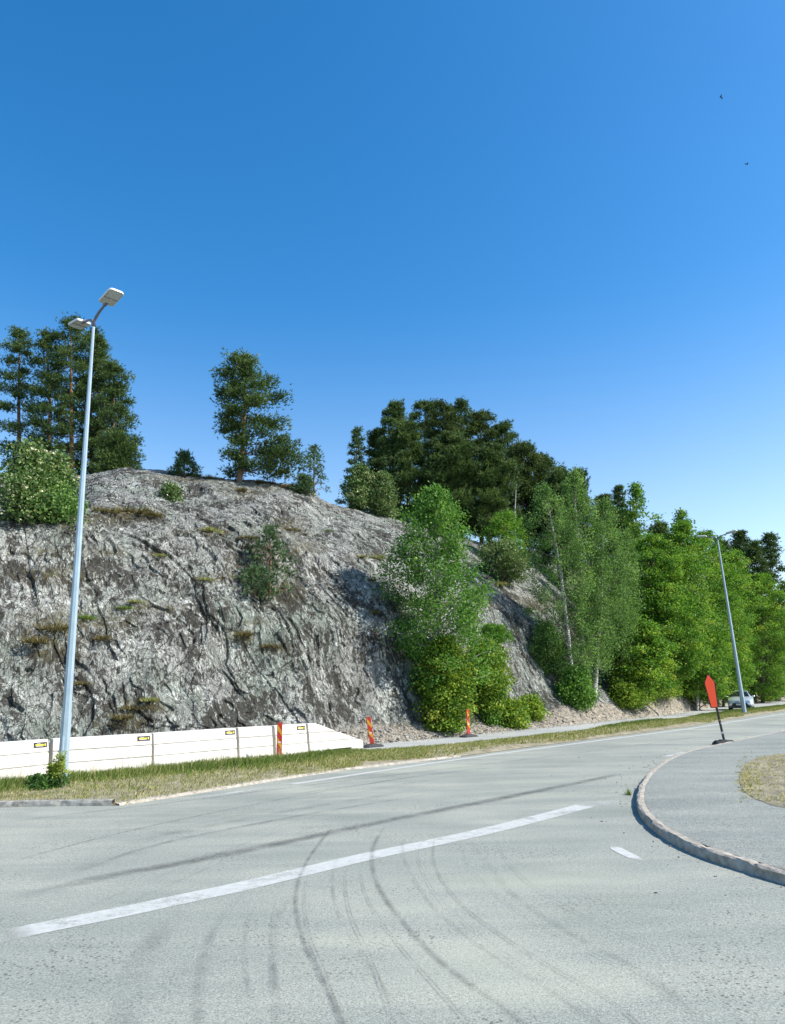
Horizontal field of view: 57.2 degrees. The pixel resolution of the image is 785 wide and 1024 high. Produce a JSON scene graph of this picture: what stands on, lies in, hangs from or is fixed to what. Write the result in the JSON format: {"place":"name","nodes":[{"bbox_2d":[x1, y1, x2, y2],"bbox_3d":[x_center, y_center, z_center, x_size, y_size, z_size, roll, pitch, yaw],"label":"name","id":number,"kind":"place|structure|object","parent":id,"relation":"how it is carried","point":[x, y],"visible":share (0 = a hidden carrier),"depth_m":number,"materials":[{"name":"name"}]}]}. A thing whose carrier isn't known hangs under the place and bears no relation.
{"place":"outdoors","nodes":[
{"label":"outdoors","id":0,"kind":"place"},
{"bbox_2d":[0,741,314,783],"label":"seed grass","id":1,"kind":"structure","parent":0,"point":[95,770],"depth_m":18.73,"materials":[{"name":"plant"}]},
{"bbox_2d":[0,711,784,1023],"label":"road","id":2,"kind":"structure","parent":0,"point":[518,886],"depth_m":7.25,"materials":[{"name":"grey asphalt"}]},
{"bbox_2d":[0,799,114,807],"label":"verge kerb","id":3,"kind":"structure","parent":2,"relation":"on","point":[60,802],"depth_m":14.27,"materials":[{"name":"grey concrete"}]},
{"bbox_2d":[113,755,460,805],"bbox_3d":[-1.871,6.816,18.755,0.718,0.060,11.730,-13,-18,38],"label":"verge edge","id":4,"kind":"object","parent":2,"relation":"on","point":[140,800],"visible":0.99,"depth_m":17.41,"materials":[{"name":"stone"}]},
{"bbox_2d":[636,730,784,884],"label":"island kerb","id":5,"kind":"structure","parent":2,"relation":"on","point":[697,848],"depth_m":9.13,"materials":[{"name":"concrete"}]},
{"bbox_2d":[0,467,784,751],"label":"rock hill","id":6,"kind":"structure","parent":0,"point":[184,654],"depth_m":28.98,"materials":[{"name":"grey stone"}]},
{"bbox_2d":[0,325,53,465],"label":"pine tree","id":7,"kind":"object","parent":6,"relation":"on","point":[18,391],"visible":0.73,"depth_m":61.98,"materials":[{"name":"green plant"}]},
{"bbox_2d":[0,434,73,525],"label":"whitebeam bush","id":8,"kind":"object","parent":6,"relation":"on","point":[28,466],"visible":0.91,"depth_m":25.97,"materials":[{"name":"green plant"}]},
{"bbox_2d":[18,634,57,642],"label":"grass tuft","id":9,"kind":"object","parent":6,"relation":"on","point":[34,639],"visible":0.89,"depth_m":22.77,"materials":[{"name":"plant"}]},
{"bbox_2d":[0,470,91,529],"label":"green bush","id":10,"kind":"object","parent":6,"relation":"on","point":[66,501],"visible":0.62,"depth_m":26.47,"materials":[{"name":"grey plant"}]},
{"bbox_2d":[20,326,81,465],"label":"pine tree","id":11,"kind":"object","parent":6,"relation":"on","point":[45,341],"visible":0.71,"depth_m":60.73,"materials":[{"name":"green plant"}]},
{"bbox_2d":[36,622,68,630],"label":"grass tuft","id":12,"kind":"object","parent":6,"relation":"on","point":[57,627],"visible":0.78,"depth_m":23.36,"materials":[{"name":"plant"}]},
{"bbox_2d":[28,311,101,474],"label":"pine tree","id":13,"kind":"object","parent":6,"relation":"on","point":[80,368],"visible":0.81,"depth_m":60.70,"materials":[{"name":"green plant"}]},
{"bbox_2d":[43,446,99,522],"bbox_3d":[-12.971,-0.829,27.995,2.835,3.366,2.879,9,-17,-36],"label":"whitebeam bush","id":14,"kind":"object","parent":6,"relation":"on","point":[62,462],"visible":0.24,"depth_m":27.78,"materials":[{"name":"green plant"}]},
{"bbox_2d":[68,325,111,472],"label":"pine tree","id":15,"kind":"object","parent":6,"relation":"on","point":[82,354],"visible":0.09,"depth_m":64.06,"materials":[{"name":"green plant"}]},
{"bbox_2d":[72,332,130,475],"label":"pine tree","id":16,"kind":"object","parent":6,"relation":"on","point":[101,347],"visible":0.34,"depth_m":61.85,"materials":[{"name":"green plant"}]},
{"bbox_2d":[80,358,144,472],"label":"pine tree","id":17,"kind":"object","parent":6,"relation":"on","point":[113,374],"visible":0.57,"depth_m":60.77,"materials":[{"name":"green plant"}]},
{"bbox_2d":[92,430,146,471],"bbox_3d":[-19.906,-4.080,52.602,3.859,3.994,4.200,-1,-14,0],"label":"bush","id":18,"kind":"object","parent":6,"relation":"on","point":[117,451],"visible":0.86,"depth_m":51.97,"materials":[{"name":"green plant"}]},
{"bbox_2d":[109,505,154,513],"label":"grass tuft","id":19,"kind":"object","parent":6,"relation":"on","point":[139,510],"visible":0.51,"depth_m":30.92,"materials":[{"name":"plant"}]},
{"bbox_2d":[154,479,187,502],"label":"bush","id":20,"kind":"object","parent":6,"relation":"on","point":[171,490],"visible":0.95,"depth_m":38.61,"materials":[{"name":"green plant"}]},
{"bbox_2d":[163,447,203,476],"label":"juniper bush","id":21,"kind":"object","parent":6,"relation":"on","point":[179,467],"visible":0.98,"depth_m":46.98,"materials":[{"name":"green plant"}]},
{"bbox_2d":[231,563,280,601],"bbox_3d":[-5.852,2.890,30.071,2.410,1.724,2.471,6,-15,-25],"label":"bush","id":22,"kind":"object","parent":6,"relation":"on","point":[250,574],"visible":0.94,"depth_m":29.96,"materials":[{"name":"green plant"}]},
{"bbox_2d":[209,347,325,483],"bbox_3d":[-8.424,-6.515,47.924,7.797,9.523,4.871,-1,-14,0],"label":"lone pine","id":23,"kind":"object","parent":6,"relation":"on","point":[242,364],"visible":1,"depth_m":47.35,"materials":[{"name":"green plant"}]},
{"bbox_2d":[237,524,302,595],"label":"scraggly pine","id":24,"kind":"object","parent":6,"relation":"on","point":[268,530],"visible":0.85,"depth_m":31.31,"materials":[{"name":"green plant"}]},
{"bbox_2d":[288,473,319,495],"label":"juniper bush","id":25,"kind":"object","parent":6,"relation":"on","point":[304,481],"visible":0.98,"depth_m":47.12,"materials":[{"name":"green plant"}]},
{"bbox_2d":[295,444,329,493],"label":"young pine","id":26,"kind":"object","parent":6,"relation":"on","point":[316,471],"visible":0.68,"depth_m":50.48,"materials":[{"name":"green plant"}]},
{"bbox_2d":[334,426,371,512],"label":"pine tree","id":27,"kind":"object","parent":6,"relation":"on","point":[356,440],"visible":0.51,"depth_m":69.13,"materials":[{"name":"green plant"}]},
{"bbox_2d":[338,462,384,513],"bbox_3d":[-2.447,-1.758,56.028,3.715,4.374,3.839,-1,-14,0],"label":"bush","id":28,"kind":"object","parent":6,"relation":"on","point":[362,478],"visible":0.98,"depth_m":55.50,"materials":[{"name":"green plant"}]},
{"bbox_2d":[363,428,387,513],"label":"pine tree","id":29,"kind":"object","parent":6,"relation":"on","point":[371,441],"visible":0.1,"depth_m":77.53,"materials":[{"name":"green plant"}]},
{"bbox_2d":[367,467,400,519],"bbox_3d":[-0.687,-1.416,55.969,3.024,4.428,2.822,-1,-14,0],"label":"whitebeam bush","id":30,"kind":"object","parent":6,"relation":"on","point":[385,480],"visible":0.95,"depth_m":55.48,"materials":[{"name":"green plant"}]},
{"bbox_2d":[368,397,409,515],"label":"pine tree","id":31,"kind":"object","parent":6,"relation":"on","point":[396,410],"visible":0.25,"depth_m":75.86,"materials":[{"name":"green plant"}]},
{"bbox_2d":[378,418,433,525],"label":"pine tree","id":32,"kind":"object","parent":6,"relation":"on","point":[402,455],"visible":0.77,"depth_m":68.06,"materials":[{"name":"green plant"}]},
{"bbox_2d":[404,397,439,523],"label":"pine tree","id":33,"kind":"object","parent":6,"relation":"on","point":[424,405],"visible":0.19,"depth_m":82.44,"materials":[{"name":"green plant"}]},
{"bbox_2d":[365,480,516,697],"bbox_3d":[2.150,4.193,34.796,7.133,11.802,6.311,-1,-14,0],"label":"leafy birch","id":34,"kind":"object","parent":6,"relation":"on","point":[434,498],"visible":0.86,"depth_m":34.23,"materials":[{"name":"green plant"}]},
{"bbox_2d":[419,397,468,531],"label":"pine tree","id":35,"kind":"object","parent":6,"relation":"on","point":[444,411],"visible":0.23,"depth_m":77.76,"materials":[{"name":"green plant"}]},
{"bbox_2d":[409,631,481,735],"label":"maple sapling","id":36,"kind":"object","parent":6,"relation":"on","point":[447,710],"visible":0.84,"depth_m":32.61,"materials":[{"name":"green plant"}]},
{"bbox_2d":[408,429,483,529],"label":"pine tree","id":37,"kind":"object","parent":6,"relation":"on","point":[447,460],"visible":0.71,"depth_m":67.34,"materials":[{"name":"green plant"}]},
{"bbox_2d":[445,397,479,538],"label":"pine tree","id":38,"kind":"object","parent":6,"relation":"on","point":[462,406],"visible":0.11,"depth_m":83.63,"materials":[{"name":"green plant"}]},
{"bbox_2d":[456,408,511,542],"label":"pine tree","id":39,"kind":"object","parent":6,"relation":"on","point":[476,426],"visible":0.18,"depth_m":78.44,"materials":[{"name":"green plant"}]},
{"bbox_2d":[456,440,524,545],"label":"pine tree","id":40,"kind":"object","parent":6,"relation":"on","point":[494,480],"visible":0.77,"depth_m":67.62,"materials":[{"name":"green plant"}]},
{"bbox_2d":[475,702,505,728],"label":"maple sapling","id":41,"kind":"object","parent":6,"relation":"on","point":[493,718],"visible":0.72,"depth_m":35.97,"materials":[{"name":"green plant"}]},
{"bbox_2d":[464,635,519,715],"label":"maple sapling","id":42,"kind":"object","parent":6,"relation":"on","point":[487,697],"visible":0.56,"depth_m":36.24,"materials":[{"name":"green plant"}]},
{"bbox_2d":[481,622,514,644],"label":"juniper bush","id":43,"kind":"object","parent":6,"relation":"on","point":[504,633],"visible":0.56,"depth_m":40.84,"materials":[{"name":"green plant"}]},
{"bbox_2d":[480,418,521,529],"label":"pine tree","id":44,"kind":"object","parent":6,"relation":"on","point":[509,436],"visible":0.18,"depth_m":79.54,"materials":[{"name":"green plant"}]},
{"bbox_2d":[472,508,533,565],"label":"maple tree","id":45,"kind":"object","parent":6,"relation":"on","point":[503,520],"visible":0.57,"depth_m":58.84,"materials":[{"name":"green plant"}]},
{"bbox_2d":[474,536,536,587],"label":"whitebeam tree","id":46,"kind":"object","parent":6,"relation":"on","point":[505,554],"visible":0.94,"depth_m":52.42,"materials":[{"name":"green plant"}]},
{"bbox_2d":[498,695,532,729],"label":"maple sapling","id":47,"kind":"object","parent":6,"relation":"on","point":[515,715],"visible":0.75,"depth_m":36.59,"materials":[{"name":"green plant"}]},
{"bbox_2d":[496,439,550,551],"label":"pine tree","id":48,"kind":"object","parent":6,"relation":"on","point":[526,453],"visible":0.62,"depth_m":74.90,"materials":[{"name":"green plant"}]},
{"bbox_2d":[518,688,551,721],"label":"maple sapling","id":49,"kind":"object","parent":6,"relation":"on","point":[535,704],"visible":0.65,"depth_m":38.60,"materials":[{"name":"green plant"}]},
{"bbox_2d":[520,450,565,552],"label":"pine tree","id":50,"kind":"object","parent":6,"relation":"on","point":[547,459],"visible":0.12,"depth_m":76.07,"materials":[{"name":"green plant"}]},
{"bbox_2d":[526,619,571,681],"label":"sapling","id":51,"kind":"object","parent":6,"relation":"on","point":[539,633],"visible":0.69,"depth_m":44.89,"materials":[{"name":"green plant"}]},
{"bbox_2d":[533,467,580,579],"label":"pine tree","id":52,"kind":"object","parent":6,"relation":"on","point":[556,477],"visible":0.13,"depth_m":72.72,"materials":[{"name":"green plant"}]},
{"bbox_2d":[518,481,605,682],"bbox_3d":[10.708,4.729,45.476,5.601,14.070,5.142,-1,-14,0],"label":"birch tree","id":53,"kind":"object","parent":6,"relation":"on","point":[561,575],"visible":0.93,"depth_m":45.59,"materials":[{"name":"green plant"}]},
{"bbox_2d":[339,697,784,744],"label":"scree stones","id":54,"kind":"object","parent":6,"relation":"on","point":[385,730],"visible":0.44,"depth_m":32.45,"materials":[{"name":"grey stone"}]},
{"bbox_2d":[546,483,583,583],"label":"pine tree","id":55,"kind":"object","parent":6,"relation":"on","point":[558,488],"visible":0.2,"depth_m":69.39,"materials":[{"name":"green plant"}]},
{"bbox_2d":[551,663,601,712],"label":"sapling","id":56,"kind":"object","parent":6,"relation":"on","point":[574,689],"visible":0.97,"depth_m":42.99,"materials":[{"name":"green plant"}]},
{"bbox_2d":[570,466,593,580],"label":"pine tree","id":57,"kind":"object","parent":6,"relation":"on","point":[585,473],"visible":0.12,"depth_m":71.88,"materials":[{"name":"green plant"}]},
{"bbox_2d":[547,464,620,684],"bbox_3d":[12.464,4.262,47.385,5.409,15.616,4.832,-1,-14,0],"label":"birch tree","id":58,"kind":"object","parent":6,"relation":"on","point":[570,487],"visible":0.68,"depth_m":47.16,"materials":[{"name":"green plant"}]},
{"bbox_2d":[584,493,612,622],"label":"pine tree","id":59,"kind":"object","parent":6,"relation":"on","point":[609,495],"visible":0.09,"depth_m":69.61,"materials":[{"name":"green plant"}]},
{"bbox_2d":[583,493,643,696],"bbox_3d":[14.455,5.301,48.025,4.945,13.623,4.928,-1,-14,0],"label":"birch tree","id":60,"kind":"object","parent":6,"relation":"on","point":[605,511],"visible":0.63,"depth_m":47.71,"materials":[{"name":"green plant"}]},
{"bbox_2d":[605,484,627,628],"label":"pine tree","id":61,"kind":"object","parent":6,"relation":"on","point":[617,498],"visible":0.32,"depth_m":67.75,"materials":[{"name":"green plant"}]},
{"bbox_2d":[600,524,649,680],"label":"dark birch","id":62,"kind":"object","parent":6,"relation":"on","point":[631,611],"visible":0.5,"depth_m":49.58,"materials":[{"name":"green plant"}]},
{"bbox_2d":[605,681,650,711],"bbox_3d":[15.454,12.287,47.661,3.121,2.221,3.158,12,-19,-42],"label":"bank bush","id":63,"kind":"object","parent":6,"relation":"on","point":[620,694],"visible":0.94,"depth_m":47.02,"materials":[{"name":"green plant"}]},
{"bbox_2d":[600,653,663,708],"bbox_3d":[16.345,11.462,48.896,4.332,3.705,5.086,-1,-14,0],"label":"bank bush","id":64,"kind":"object","parent":6,"relation":"on","point":[616,679],"visible":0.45,"depth_m":48.03,"materials":[{"name":"green plant"}]},
{"bbox_2d":[617,481,662,586],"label":"pine tree","id":65,"kind":"object","parent":6,"relation":"on","point":[636,493],"visible":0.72,"depth_m":63.47,"materials":[{"name":"green plant"}]},
{"bbox_2d":[602,615,686,697],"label":"maple tree","id":66,"kind":"object","parent":6,"relation":"on","point":[653,645],"visible":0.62,"depth_m":48.73,"materials":[{"name":"green plant"}]},
{"bbox_2d":[606,530,704,661],"bbox_3d":[20.519,7.311,57.860,8.143,11.605,8.624,-1,-14,0],"label":"maple tree","id":67,"kind":"object","parent":6,"relation":"on","point":[648,543],"visible":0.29,"depth_m":57.24,"materials":[{"name":"green plant"}]},
{"bbox_2d":[643,519,671,574],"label":"pine tree","id":68,"kind":"object","parent":6,"relation":"on","point":[659,527],"visible":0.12,"depth_m":73.02,"materials":[{"name":"green plant"}]},
{"bbox_2d":[617,580,723,697],"bbox_3d":[20.988,9.687,55.277,7.882,8.786,8.254,10,-18,-39],"label":"maple tree","id":69,"kind":"object","parent":6,"relation":"on","point":[675,630],"visible":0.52,"depth_m":53.83,"materials":[{"name":"green plant"}]},
{"bbox_2d":[655,666,689,701],"bbox_3d":[19.240,12.404,52.481,4.697,3.054,4.888,-1,-14,0],"label":"bank bush","id":70,"kind":"object","parent":6,"relation":"on","point":[674,693],"visible":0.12,"depth_m":51.66,"materials":[{"name":"green plant"}]},
{"bbox_2d":[669,507,695,588],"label":"pine tree","id":71,"kind":"object","parent":6,"relation":"on","point":[681,514],"visible":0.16,"depth_m":64.57,"materials":[{"name":"green plant"}]},
{"bbox_2d":[645,518,726,663],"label":"maple tree","id":72,"kind":"object","parent":6,"relation":"on","point":[682,530],"visible":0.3,"depth_m":59.66,"materials":[{"name":"green plant"}]},
{"bbox_2d":[677,668,705,698],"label":"bank bush","id":73,"kind":"object","parent":6,"relation":"on","point":[693,686],"visible":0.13,"depth_m":56.84,"materials":[{"name":"green plant"}]},
{"bbox_2d":[687,529,758,700],"bbox_3d":[28.431,9.123,65.099,9.119,15.798,8.078,-1,-14,0],"label":"maple tree","id":74,"kind":"object","parent":6,"relation":"on","point":[733,599],"visible":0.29,"depth_m":64.53,"materials":[{"name":"green plant"}]},
{"bbox_2d":[729,529,750,570],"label":"pine tree","id":75,"kind":"object","parent":6,"relation":"on","point":[739,541],"visible":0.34,"depth_m":85.05,"materials":[{"name":"green plant"}]},
{"bbox_2d":[709,548,772,677],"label":"maple tree","id":76,"kind":"object","parent":6,"relation":"on","point":[740,564],"visible":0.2,"depth_m":74.50,"materials":[{"name":"green plant"}]},
{"bbox_2d":[742,539,773,694],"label":"pine tree","id":77,"kind":"object","parent":6,"relation":"on","point":[753,551],"visible":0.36,"depth_m":80.46,"materials":[{"name":"green plant"}]},
{"bbox_2d":[0,704,784,804],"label":"verge","id":78,"kind":"structure","parent":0,"point":[495,748],"depth_m":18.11,"materials":[{"name":"green plant"}]},
{"bbox_2d":[20,773,58,791],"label":"tall weed","id":79,"kind":"object","parent":78,"relation":"on","point":[42,782],"visible":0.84,"depth_m":16.00,"materials":[{"name":"green plant"}]},
{"bbox_2d":[48,751,74,787],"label":"tall weed","id":80,"kind":"object","parent":78,"relation":"on","point":[58,768],"visible":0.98,"depth_m":16.24,"materials":[{"name":"green plant"}]},
{"bbox_2d":[58,288,123,777],"bbox_3d":[-8.220,0.410,18.940,2.786,12.722,0.648,-14,-19,42],"label":"street lamp","id":81,"kind":"object","parent":78,"relation":"on","point":[111,296],"visible":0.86,"depth_m":18.60,"materials":[{"name":"grey metal"}]},
{"bbox_2d":[696,530,748,712],"bbox_3d":[23.226,7.503,49.657,2.786,12.359,0.757,-14,-19,42],"label":"street lamp","id":82,"kind":"object","parent":78,"relation":"on","point":[742,699],"visible":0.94,"depth_m":49.23,"materials":[{"name":"grey metal"}]},
{"bbox_2d":[0,0,784,589],"label":"sky","id":83,"kind":"structure","parent":0,"point":[550,217],"materials":[{"name":"blue"}]},
{"bbox_2d":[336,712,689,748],"bbox_3d":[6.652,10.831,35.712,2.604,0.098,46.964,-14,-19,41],"label":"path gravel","id":84,"kind":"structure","parent":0,"point":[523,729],"depth_m":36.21,"materials":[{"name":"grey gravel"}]},
{"bbox_2d":[334,700,784,749],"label":"path","id":85,"kind":"structure","parent":0,"point":[488,736],"depth_m":34.59,"materials":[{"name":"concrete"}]},
{"bbox_2d":[0,739,48,778],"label":"concrete barrier","id":86,"kind":"object","parent":85,"relation":"on","point":[20,754],"visible":0.87,"depth_m":18.54,"materials":[{"name":"white concrete"}]},
{"bbox_2d":[48,733,151,771],"bbox_3d":[-8.171,6.802,20.210,2.737,0.995,0.550,11,-18,-40],"label":"concrete barrier","id":87,"kind":"object","parent":85,"relation":"on","point":[130,748],"visible":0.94,"depth_m":20.14,"materials":[{"name":"white concrete"}]},
{"bbox_2d":[151,728,236,764],"bbox_3d":[-6.135,7.254,22.206,0.564,0.995,2.963,-13,-18,39],"label":"concrete barrier","id":88,"kind":"object","parent":85,"relation":"on","point":[186,744],"visible":0.83,"depth_m":21.99,"materials":[{"name":"white concrete"}]},
{"bbox_2d":[235,726,272,757],"bbox_3d":[-4.620,7.619,23.811,1.294,0.995,0.564,12,-19,-42],"label":"concrete barrier","id":89,"kind":"object","parent":85,"relation":"on","point":[250,739],"visible":0.88,"depth_m":23.65,"materials":[{"name":"white concrete"}]},
{"bbox_2d":[277,723,281,756],"bbox_3d":[-3.637,7.367,23.158,0.860,1.130,0.420,7,-16,-30],"label":"traffic marker","id":90,"kind":"object","parent":85,"relation":"on","point":[279,734],"visible":0.51,"depth_m":23.16,"materials":[{"name":"plastic"}]},
{"bbox_2d":[271,724,307,754],"bbox_3d":[-3.604,7.850,24.830,0.564,0.995,1.379,-14,-19,41],"label":"concrete barrier","id":91,"kind":"object","parent":85,"relation":"on","point":[294,735],"visible":0.56,"depth_m":24.73,"materials":[{"name":"white concrete"}]},
{"bbox_2d":[304,723,362,750],"bbox_3d":[-2.180,8.189,26.321,0.564,0.995,2.617,-14,-19,41],"label":"concrete barrier","id":92,"kind":"object","parent":85,"relation":"on","point":[322,737],"visible":0.9,"depth_m":25.85,"materials":[{"name":"white concrete"}]},
{"bbox_2d":[363,717,383,747],"bbox_3d":[-0.764,8.368,27.404,0.860,1.110,0.420,11,-19,-41],"label":"traffic marker","id":93,"kind":"object","parent":85,"relation":"on","point":[372,744],"visible":1,"depth_m":27.33,"materials":[{"name":"plastic"}]},
{"bbox_2d":[459,709,477,737],"bbox_3d":[3.353,9.367,31.933,0.860,1.180,0.420,11,-19,-41],"label":"traffic marker","id":94,"kind":"object","parent":85,"relation":"on","point":[468,734],"visible":1,"depth_m":31.86,"materials":[{"name":"plastic"}]},
{"bbox_2d":[726,691,754,709],"bbox_3d":[27.880,15.068,57.616,2.140,1.452,4.302,-8,-16,26],"label":"car","id":95,"kind":"object","parent":85,"relation":"on","point":[734,700],"visible":0.85,"depth_m":56.12,"materials":[{"name":"silver metal"}]},
{"bbox_2d":[466,711,781,755],"bbox_3d":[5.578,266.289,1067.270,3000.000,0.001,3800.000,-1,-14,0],"label":"ground","id":96,"kind":"structure","parent":0,"point":[604,737],"depth_m":30.42,"materials":[{"name":"soil"}]},
{"bbox_2d":[687,552,710,710],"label":"white stem birch","id":97,"kind":"object","parent":96,"relation":"on","point":[697,704],"visible":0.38,"depth_m":58.77,"materials":[{"name":"green plant"}]},
{"bbox_2d":[676,606,739,709],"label":"maple tree","id":98,"kind":"object","parent":96,"relation":"on","point":[718,665],"visible":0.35,"depth_m":57.15,"materials":[{"name":"green plant"}]},
{"bbox_2d":[716,612,761,706],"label":"maple tree","id":99,"kind":"object","parent":96,"relation":"on","point":[748,672],"visible":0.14,"depth_m":65.38,"materials":[{"name":"green plant"}]},
{"bbox_2d":[743,571,784,702],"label":"maple tree","id":100,"kind":"object","parent":96,"relation":"on","point":[776,690],"visible":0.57,"depth_m":75.62,"materials":[{"name":"green plant"}]},
{"bbox_2d":[753,531,784,701],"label":"pine tree","id":101,"kind":"object","parent":96,"relation":"on","point":[772,556],"visible":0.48,"depth_m":82.36,"materials":[{"name":"green plant"}]},
{"bbox_2d":[644,731,784,868],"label":"traffic island","id":102,"kind":"structure","parent":0,"point":[696,795],"depth_m":12.28,"materials":[{"name":"concrete"}]},
{"bbox_2d":[704,674,732,744],"bbox_3d":[11.700,7.030,25.686,0.926,2.420,0.646,0,-14,-3],"label":"arrow sign","id":103,"kind":"object","parent":102,"relation":"on","point":[709,684],"visible":0.89,"depth_m":25.74,"materials":[{"name":"red plastic"}]},
{"bbox_2d":[732,748,784,806],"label":"grass","id":104,"kind":"structure","parent":102,"relation":"on","point":[744,775],"depth_m":15.32,"materials":[{"name":"green plant"}]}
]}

